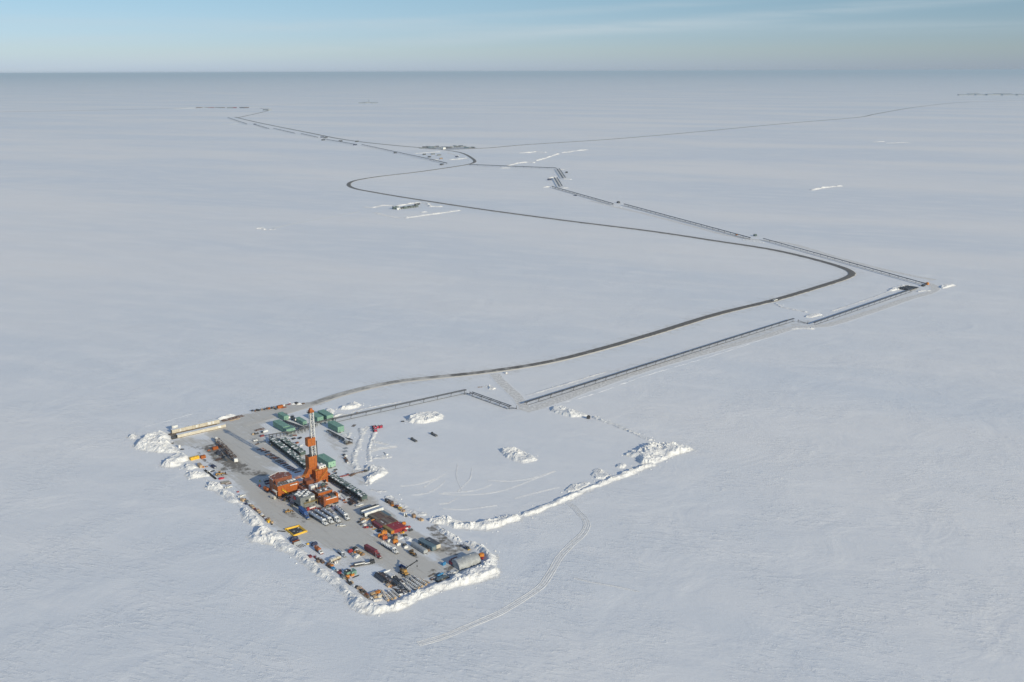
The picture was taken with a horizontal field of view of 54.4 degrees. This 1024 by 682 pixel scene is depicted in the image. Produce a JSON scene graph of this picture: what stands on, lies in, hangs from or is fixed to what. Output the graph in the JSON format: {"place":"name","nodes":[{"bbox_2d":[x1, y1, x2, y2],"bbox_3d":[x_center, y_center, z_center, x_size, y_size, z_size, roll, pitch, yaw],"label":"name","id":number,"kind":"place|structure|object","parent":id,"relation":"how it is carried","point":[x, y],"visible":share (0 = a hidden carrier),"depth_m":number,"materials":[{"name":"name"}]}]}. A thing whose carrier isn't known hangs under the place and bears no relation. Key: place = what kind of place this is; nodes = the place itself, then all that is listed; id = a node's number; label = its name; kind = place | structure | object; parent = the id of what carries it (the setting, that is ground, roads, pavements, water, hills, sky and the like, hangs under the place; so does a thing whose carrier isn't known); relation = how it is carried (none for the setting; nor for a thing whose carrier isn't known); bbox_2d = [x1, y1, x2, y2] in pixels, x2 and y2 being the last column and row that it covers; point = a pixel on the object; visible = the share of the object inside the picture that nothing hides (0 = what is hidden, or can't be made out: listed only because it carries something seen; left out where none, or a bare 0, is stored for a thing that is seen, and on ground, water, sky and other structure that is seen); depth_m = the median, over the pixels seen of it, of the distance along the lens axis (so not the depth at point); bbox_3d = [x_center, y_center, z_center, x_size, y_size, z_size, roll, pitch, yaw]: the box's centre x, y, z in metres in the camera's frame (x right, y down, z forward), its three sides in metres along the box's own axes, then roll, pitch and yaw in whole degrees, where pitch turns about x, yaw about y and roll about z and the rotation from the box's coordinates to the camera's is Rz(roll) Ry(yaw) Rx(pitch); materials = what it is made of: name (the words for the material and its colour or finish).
{"place":"outdoors","nodes":[
{"label":"outdoors","id":0,"kind":"place"},
{"bbox_2d":[235,117,433,148],"bbox_3d":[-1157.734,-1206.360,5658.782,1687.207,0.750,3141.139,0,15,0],"label":"gravel road","id":1,"kind":"structure","parent":0,"point":[326,136],"depth_m":5044.76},
{"bbox_2d":[0,72,1023,681],"bbox_3d":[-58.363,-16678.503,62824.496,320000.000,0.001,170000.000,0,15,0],"label":"ground","id":2,"kind":"structure","parent":0,"point":[842,502],"depth_m":1158.49,"materials":[{"name":"snow"}]},
{"bbox_2d":[125,433,139,439],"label":"snow pile","id":3,"kind":"object","parent":2,"relation":"on","point":[132,436],"visible":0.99,"depth_m":876.41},
{"bbox_2d":[131,430,180,453],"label":"snow pile","id":4,"kind":"object","parent":2,"relation":"on","point":[158,441],"visible":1,"depth_m":853.60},
{"bbox_2d":[145,414,191,426],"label":"snow trail","id":5,"kind":"object","parent":2,"relation":"on","point":[166,420],"visible":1,"depth_m":919.22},
{"bbox_2d":[168,424,220,439],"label":"timber platform","id":6,"kind":"structure","parent":2,"relation":"on","point":[171,434],"depth_m":890.30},
{"bbox_2d":[171,419,219,433],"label":"long cream building","id":7,"kind":"structure","parent":6,"relation":"on","point":[194,426],"depth_m":897.88,"materials":[{"name":"metal"}]},
{"bbox_2d":[176,423,225,437],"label":"long cream building","id":8,"kind":"structure","parent":6,"relation":"on","point":[200,430],"depth_m":886.75,"materials":[{"name":"metal"}]},
{"bbox_2d":[215,437,237,461],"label":"dismantled derrick","id":9,"kind":"object","parent":2,"relation":"on","point":[225,448],"visible":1,"depth_m":843.20,"materials":[{"name":"metal"}]},
{"bbox_2d":[217,414,235,419],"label":"snow pile","id":10,"kind":"object","parent":2,"relation":"on","point":[226,416],"visible":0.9,"depth_m":925.27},
{"bbox_2d":[221,415,242,420],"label":"steel beam stack","id":11,"kind":"object","parent":2,"relation":"on","point":[234,417],"visible":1,"depth_m":922.92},
{"bbox_2d":[244,526,284,545],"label":"snow pile","id":12,"kind":"object","parent":2,"relation":"on","point":[264,535],"visible":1,"depth_m":683.89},
{"bbox_2d":[273,419,289,431],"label":"production module","id":13,"kind":"object","parent":2,"relation":"on","point":[279,424],"visible":0.97,"depth_m":893.86,"materials":[{"name":"metal"}]},
{"bbox_2d":[278,412,288,420],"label":"production module","id":14,"kind":"object","parent":2,"relation":"on","point":[283,416],"visible":1,"depth_m":918.60,"materials":[{"name":"metal"}]},
{"bbox_2d":[268,472,306,497],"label":"pump building","id":15,"kind":"structure","parent":2,"relation":"on","point":[282,483],"depth_m":756.30,"materials":[{"name":"orange metal"}]},
{"bbox_2d":[285,524,306,535],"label":"containment pit","id":16,"kind":"object","parent":2,"relation":"on","point":[298,529],"visible":1,"depth_m":696.31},
{"bbox_2d":[296,417,306,425],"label":"production module","id":17,"kind":"object","parent":2,"relation":"on","point":[302,421],"visible":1,"depth_m":907.32,"materials":[{"name":"metal"}]},
{"bbox_2d":[302,408,329,481],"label":"drilling rig","id":18,"kind":"object","parent":2,"relation":"on","point":[314,471],"visible":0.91,"depth_m":773.36,"materials":[{"name":"metal"}]},
{"bbox_2d":[272,538,362,598],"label":"snow pile","id":19,"kind":"object","parent":2,"relation":"on","point":[300,556],"visible":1,"depth_m":645.57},
{"bbox_2d":[311,412,323,422],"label":"production module","id":20,"kind":"object","parent":2,"relation":"on","point":[318,417],"visible":0.68,"depth_m":912.78,"materials":[{"name":"metal"}]},
{"bbox_2d":[318,409,332,420],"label":"production module","id":21,"kind":"object","parent":2,"relation":"on","point":[325,414],"visible":0.86,"depth_m":919.52,"materials":[{"name":"metal"}]},
{"bbox_2d":[317,453,335,467],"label":"production module","id":22,"kind":"object","parent":2,"relation":"on","point":[327,460],"visible":0.86,"depth_m":810.43,"materials":[{"name":"metal"}]},
{"bbox_2d":[328,420,343,432],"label":"production module","id":23,"kind":"object","parent":2,"relation":"on","point":[334,425],"visible":1,"depth_m":889.39,"materials":[{"name":"metal"}]},
{"bbox_2d":[350,428,366,469],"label":"snow ridge","id":24,"kind":"structure","parent":2,"relation":"on","point":[354,454],"depth_m":844.62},
{"bbox_2d":[357,494,367,501],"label":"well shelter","id":25,"kind":"object","parent":2,"relation":"on","point":[363,496],"visible":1,"depth_m":744.57,"materials":[{"name":"metal"}]},
{"bbox_2d":[360,504,378,514],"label":"van trailer","id":26,"kind":"object","parent":2,"relation":"on","point":[362,510],"visible":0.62,"depth_m":725.04,"materials":[{"name":"white paint"}]},
{"bbox_2d":[366,432,377,461],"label":"snow ridge","id":27,"kind":"structure","parent":2,"relation":"on","point":[368,449],"depth_m":849.21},
{"bbox_2d":[363,506,383,517],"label":"van trailer","id":28,"kind":"object","parent":2,"relation":"on","point":[371,511],"visible":0.98,"depth_m":719.84,"materials":[{"name":"white paint"}]},
{"bbox_2d":[352,401,400,411],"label":"snow ridge","id":29,"kind":"structure","parent":2,"relation":"on","point":[375,406],"depth_m":955.05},
{"bbox_2d":[372,439,388,444],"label":"snow ridge","id":30,"kind":"structure","parent":2,"relation":"on","point":[377,441],"depth_m":861.43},
{"bbox_2d":[372,455,391,458],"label":"snow ridge","id":31,"kind":"structure","parent":2,"relation":"on","point":[383,457],"depth_m":828.17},
{"bbox_2d":[333,389,465,421],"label":"elevated pipeline","id":32,"kind":"object","parent":2,"relation":"on","point":[395,405],"visible":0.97,"depth_m":949.62,"materials":[{"name":"metal"}]},
{"bbox_2d":[160,388,648,604],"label":"drill pad","id":33,"kind":"object","parent":2,"relation":"on","point":[474,433],"visible":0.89,"depth_m":813.08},
{"bbox_2d":[159,452,189,468],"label":"snow pile","id":34,"kind":"object","parent":33,"relation":"on","point":[176,460],"visible":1,"depth_m":816.52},
{"bbox_2d":[183,463,198,470],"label":"snow pile","id":35,"kind":"object","parent":33,"relation":"on","point":[187,466],"visible":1,"depth_m":807.82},
{"bbox_2d":[184,471,209,479],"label":"snow pile","id":36,"kind":"object","parent":33,"relation":"on","point":[191,475],"visible":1,"depth_m":791.18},
{"bbox_2d":[202,481,222,488],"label":"snow pile","id":37,"kind":"object","parent":33,"relation":"on","point":[218,485],"visible":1,"depth_m":771.37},
{"bbox_2d":[205,484,242,504],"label":"snow pile","id":38,"kind":"object","parent":33,"relation":"on","point":[227,496],"visible":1,"depth_m":755.16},
{"bbox_2d":[238,507,263,527],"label":"snow pile","id":39,"kind":"object","parent":33,"relation":"on","point":[251,518],"visible":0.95,"depth_m":714.08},
{"bbox_2d":[282,425,294,433],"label":"production module","id":40,"kind":"object","parent":33,"relation":"on","point":[290,428],"visible":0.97,"depth_m":884.99,"materials":[{"name":"metal"}]},
{"bbox_2d":[283,420,302,428],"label":"pipe rack","id":41,"kind":"object","parent":33,"relation":"on","point":[291,423],"visible":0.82,"depth_m":900.70,"materials":[{"name":"metal"}]},
{"bbox_2d":[286,427,308,434],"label":"pipe rack","id":42,"kind":"object","parent":33,"relation":"on","point":[290,432],"visible":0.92,"depth_m":884.04,"materials":[{"name":"metal"}]},
{"bbox_2d":[298,506,309,519],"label":"semi truck","id":43,"kind":"object","parent":33,"relation":"on","point":[302,510],"visible":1,"depth_m":719.10,"materials":[{"name":"metal"}]},
{"bbox_2d":[292,489,317,506],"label":"grey building","id":44,"kind":"structure","parent":33,"relation":"on","point":[304,498],"depth_m":734.36,"materials":[{"name":"metal"}]},
{"bbox_2d":[298,477,321,492],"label":"mud link module","id":45,"kind":"object","parent":33,"relation":"on","point":[309,483],"visible":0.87,"depth_m":757.28,"materials":[{"name":"orange metal"}]},
{"bbox_2d":[308,511,328,525],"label":"tanker truck","id":46,"kind":"object","parent":33,"relation":"on","point":[320,519],"visible":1,"depth_m":710.57,"materials":[{"name":"metal"}]},
{"bbox_2d":[314,545,323,554],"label":"vacuum truck","id":47,"kind":"object","parent":33,"relation":"on","point":[318,549],"visible":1,"depth_m":664.36,"materials":[{"name":"white paint"}]},
{"bbox_2d":[315,509,333,523],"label":"tanker truck","id":48,"kind":"object","parent":33,"relation":"on","point":[324,515],"visible":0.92,"depth_m":713.54,"materials":[{"name":"metal"}]},
{"bbox_2d":[313,485,338,506],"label":"engine building","id":49,"kind":"structure","parent":33,"relation":"on","point":[325,495],"depth_m":738.87,"materials":[{"name":"orange metal"}]},
{"bbox_2d":[322,508,340,522],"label":"tanker truck","id":50,"kind":"object","parent":33,"relation":"on","point":[331,515],"visible":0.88,"depth_m":713.90,"materials":[{"name":"metal"}]},
{"bbox_2d":[329,555,340,562],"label":"cream pump trailer","id":51,"kind":"object","parent":33,"relation":"on","point":[335,558],"visible":1,"depth_m":652.45,"materials":[{"name":"metal"}]},
{"bbox_2d":[334,504,349,520],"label":"tanker truck","id":52,"kind":"object","parent":33,"relation":"on","point":[342,512],"visible":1,"depth_m":718.83,"materials":[{"name":"metal"}]},
{"bbox_2d":[339,401,361,409],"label":"snow pile","id":53,"kind":"object","parent":33,"relation":"on","point":[352,405],"visible":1,"depth_m":950.87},
{"bbox_2d":[350,558,374,566],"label":"lowboy trailer","id":54,"kind":"object","parent":33,"relation":"on","point":[371,561],"visible":1,"depth_m":648.39,"materials":[{"name":"metal"}]},
{"bbox_2d":[364,544,381,558],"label":"semi truck","id":55,"kind":"object","parent":33,"relation":"on","point":[371,549],"visible":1,"depth_m":660.61,"materials":[{"name":"metal"}]},
{"bbox_2d":[363,464,388,484],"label":"snow pile","id":56,"kind":"object","parent":33,"relation":"on","point":[378,472],"visible":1,"depth_m":792.72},
{"bbox_2d":[372,521,382,528],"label":"shipping container","id":57,"kind":"object","parent":33,"relation":"on","point":[376,524],"visible":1,"depth_m":701.00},
{"bbox_2d":[383,525,393,534],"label":"shipping container","id":58,"kind":"object","parent":33,"relation":"on","point":[389,530],"visible":1,"depth_m":693.28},
{"bbox_2d":[380,541,398,553],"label":"semi truck","id":59,"kind":"object","parent":33,"relation":"on","point":[392,549],"visible":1,"depth_m":667.58,"materials":[{"name":"metal"}]},
{"bbox_2d":[398,560,417,576],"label":"mobile crane","id":60,"kind":"object","parent":33,"relation":"on","point":[403,571],"visible":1,"depth_m":635.61,"materials":[{"name":"metal"}]},
{"bbox_2d":[411,541,427,553],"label":"arched trailer","id":61,"kind":"object","parent":33,"relation":"on","point":[418,547],"visible":1,"depth_m":667.06,"materials":[{"name":"metal"}]},
{"bbox_2d":[406,411,443,423],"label":"snow pile","id":62,"kind":"object","parent":33,"relation":"on","point":[425,417],"visible":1,"depth_m":917.11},
{"bbox_2d":[418,538,435,550],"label":"site cabin","id":63,"kind":"object","parent":33,"relation":"on","point":[426,544],"visible":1,"depth_m":670.36,"materials":[{"name":"metal"}]},
{"bbox_2d":[425,537,440,548],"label":"site cabin","id":64,"kind":"object","parent":33,"relation":"on","point":[435,542],"visible":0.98,"depth_m":672.33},
{"bbox_2d":[440,472,550,494],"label":"tyre track","id":65,"kind":"structure","parent":33,"relation":"on","point":[490,492],"depth_m":758.00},
{"bbox_2d":[550,405,587,416],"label":"snow pile","id":66,"kind":"object","parent":33,"relation":"on","point":[563,410],"visible":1,"depth_m":932.77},
{"bbox_2d":[565,482,589,492],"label":"snow pile","id":67,"kind":"object","parent":33,"relation":"on","point":[574,487],"visible":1,"depth_m":767.09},
{"bbox_2d":[590,468,609,478],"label":"snow pile","id":68,"kind":"object","parent":33,"relation":"on","point":[598,473],"visible":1,"depth_m":790.90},
{"bbox_2d":[615,463,626,468],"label":"snow pile","id":69,"kind":"object","parent":33,"relation":"on","point":[621,465],"visible":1,"depth_m":806.81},
{"bbox_2d":[397,535,412,541],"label":"snow ridge","id":70,"kind":"structure","parent":2,"relation":"on","point":[407,539],"depth_m":683.60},
{"bbox_2d":[384,495,427,515],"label":"snow ridge","id":71,"kind":"structure","parent":2,"relation":"on","point":[404,506],"depth_m":732.25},
{"bbox_2d":[396,202,442,206],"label":"snow ridge","id":72,"kind":"structure","parent":2,"relation":"on","point":[427,204],"depth_m":2403.78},
{"bbox_2d":[343,541,501,616],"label":"snow pile","id":73,"kind":"object","parent":2,"relation":"on","point":[486,570],"visible":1,"depth_m":618.41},
{"bbox_2d":[405,210,461,218],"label":"snow ridge","id":74,"kind":"structure","parent":2,"relation":"on","point":[422,215],"depth_m":2239.59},
{"bbox_2d":[435,575,447,581],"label":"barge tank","id":75,"kind":"object","parent":2,"relation":"on","point":[441,578],"visible":1,"depth_m":627.73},
{"bbox_2d":[421,146,475,149],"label":"distant gravel pad","id":76,"kind":"object","parent":2,"relation":"on","point":[455,148],"visible":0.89,"depth_m":4163.47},
{"bbox_2d":[436,526,461,541],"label":"snow ridge","id":77,"kind":"structure","parent":2,"relation":"on","point":[446,533],"depth_m":688.21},
{"bbox_2d":[450,552,480,570],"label":"arched shed","id":78,"kind":"structure","parent":2,"relation":"on","point":[466,561],"depth_m":645.63,"materials":[{"name":"metal"}]},
{"bbox_2d":[427,514,523,531],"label":"snow pile","id":79,"kind":"object","parent":2,"relation":"on","point":[487,525],"visible":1,"depth_m":704.75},
{"bbox_2d":[470,392,511,408],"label":"elevated pipeline","id":80,"kind":"object","parent":2,"relation":"on","point":[490,399],"visible":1,"depth_m":964.81,"materials":[{"name":"metal"}]},
{"bbox_2d":[417,513,590,645],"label":"tyre track","id":81,"kind":"structure","parent":2,"relation":"on","point":[556,561],"depth_m":612.38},
{"bbox_2d":[469,164,554,167],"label":"elevated pipeline","id":82,"kind":"object","parent":2,"relation":"on","point":[514,166],"visible":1,"depth_m":3322.60,"materials":[{"name":"metal"}]},
{"bbox_2d":[499,447,537,463],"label":"snow pile","id":83,"kind":"object","parent":2,"relation":"on","point":[515,454],"visible":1,"depth_m":827.49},
{"bbox_2d":[133,291,929,615],"bbox_3d":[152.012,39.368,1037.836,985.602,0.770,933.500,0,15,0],"label":"snow lumps","id":84,"kind":"object","parent":2,"relation":"on","point":[407,513],"visible":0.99,"depth_m":791.10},
{"bbox_2d":[526,371,606,395],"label":"snow ridge","id":85,"kind":"structure","parent":2,"relation":"on","point":[547,389],"depth_m":1017.92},
{"bbox_2d":[565,502,582,513],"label":"tyre track","id":86,"kind":"structure","parent":2,"relation":"on","point":[575,508],"depth_m":732.70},
{"bbox_2d":[552,186,613,204],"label":"elevated pipeline","id":87,"kind":"object","parent":2,"relation":"on","point":[582,194],"visible":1,"depth_m":2563.62,"materials":[{"name":"metal"}]},
{"bbox_2d":[521,462,657,516],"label":"snow ridge","id":88,"kind":"structure","parent":2,"relation":"on","point":[630,472],"depth_m":763.19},
{"bbox_2d":[573,577,638,591],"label":"snow trail","id":89,"kind":"object","parent":2,"relation":"on","point":[605,584],"visible":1,"depth_m":622.67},
{"bbox_2d":[351,198,882,397],"bbox_3d":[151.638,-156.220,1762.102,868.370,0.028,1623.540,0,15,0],"label":"packed snow shoulder","id":90,"kind":"object","parent":2,"relation":"on","point":[861,278],"visible":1,"depth_m":1257.05},
{"bbox_2d":[591,416,653,440],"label":"snow ridge","id":91,"kind":"structure","parent":2,"relation":"on","point":[623,428],"depth_m":894.41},
{"bbox_2d":[624,441,695,464],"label":"snow pile","id":92,"kind":"object","parent":2,"relation":"on","point":[655,452],"visible":1,"depth_m":832.46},
{"bbox_2d":[525,318,794,404],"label":"elevated pipeline","id":93,"kind":"object","parent":2,"relation":"on","point":[573,387],"visible":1,"depth_m":1081.64,"materials":[{"name":"metal"}]},
{"bbox_2d":[566,339,761,401],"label":"snow trail","id":94,"kind":"object","parent":2,"relation":"on","point":[662,370],"visible":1,"depth_m":1063.65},
{"bbox_2d":[521,317,832,408],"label":"packed snow shoulder","id":95,"kind":"object","parent":2,"relation":"on","point":[635,361],"visible":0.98,"depth_m":1105.20},
{"bbox_2d":[624,204,750,239],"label":"elevated pipeline","id":96,"kind":"object","parent":2,"relation":"on","point":[690,222],"visible":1,"depth_m":2091.29,"materials":[{"name":"metal"}]},
{"bbox_2d":[773,303,808,312],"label":"snow ridge","id":97,"kind":"structure","parent":2,"relation":"on","point":[778,305],"depth_m":1342.10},
{"bbox_2d":[791,327,814,329],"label":"snow ridge","id":98,"kind":"structure","parent":2,"relation":"on","point":[808,328],"depth_m":1236.95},
{"bbox_2d":[804,313,822,317],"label":"snow pile","id":99,"kind":"object","parent":2,"relation":"on","point":[813,315],"visible":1,"depth_m":1300.49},
{"bbox_2d":[810,185,841,190],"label":"snow ridge","id":100,"kind":"structure","parent":2,"relation":"on","point":[821,187],"depth_m":2716.86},
{"bbox_2d":[763,238,926,283],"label":"elevated pipeline","id":101,"kind":"object","parent":2,"relation":"on","point":[847,261],"visible":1,"depth_m":1643.65,"materials":[{"name":"metal"}]},
{"bbox_2d":[830,291,890,311],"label":"snow ridge","id":102,"kind":"structure","parent":2,"relation":"on","point":[846,306],"depth_m":1377.38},
{"bbox_2d":[813,289,911,324],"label":"elevated pipeline","id":103,"kind":"object","parent":2,"relation":"on","point":[814,322],"visible":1,"depth_m":1334.58,"materials":[{"name":"metal"}]},
{"bbox_2d":[887,284,909,291],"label":"snow pile","id":104,"kind":"object","parent":2,"relation":"on","point":[895,288],"visible":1,"depth_m":1458.52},
{"bbox_2d":[898,285,918,290],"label":"timber platform","id":105,"kind":"structure","parent":2,"relation":"on","point":[907,287],"depth_m":1461.52,"materials":[{"name":"wood"}]},
{"bbox_2d":[939,284,956,288],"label":"snow pile","id":106,"kind":"object","parent":2,"relation":"on","point":[944,286],"visible":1,"depth_m":1473.41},
{"bbox_2d":[0,0,1023,75],"label":"sky","id":107,"kind":"structure","parent":0,"point":[38,37],"materials":[{"name":"blue"}]},
{"bbox_2d":[489,374,545,410],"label":"access road","id":108,"kind":"structure","parent":0,"point":[517,397],"depth_m":992.60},
{"bbox_2d":[242,149,855,425],"bbox_3d":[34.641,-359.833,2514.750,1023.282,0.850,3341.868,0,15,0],"label":"gravel road","id":109,"kind":"structure","parent":0,"point":[851,274],"depth_m":1211.17,"materials":[{"name":"gravel"}]},
{"bbox_2d":[468,101,983,148],"bbox_3d":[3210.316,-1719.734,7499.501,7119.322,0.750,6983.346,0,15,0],"label":"gravel road","id":110,"kind":"structure","parent":0,"point":[703,131],"depth_m":5268.23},
{"bbox_2d":[523,282,940,412],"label":"pipeline","id":111,"kind":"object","parent":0,"point":[933,288],"depth_m":1146.89,"materials":[{"name":"metal"}]},
{"bbox_2d":[589,201,936,280],"bbox_3d":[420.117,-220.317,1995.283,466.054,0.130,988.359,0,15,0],"label":"pipeline","id":112,"kind":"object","parent":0,"point":[819,252],"depth_m":1843.64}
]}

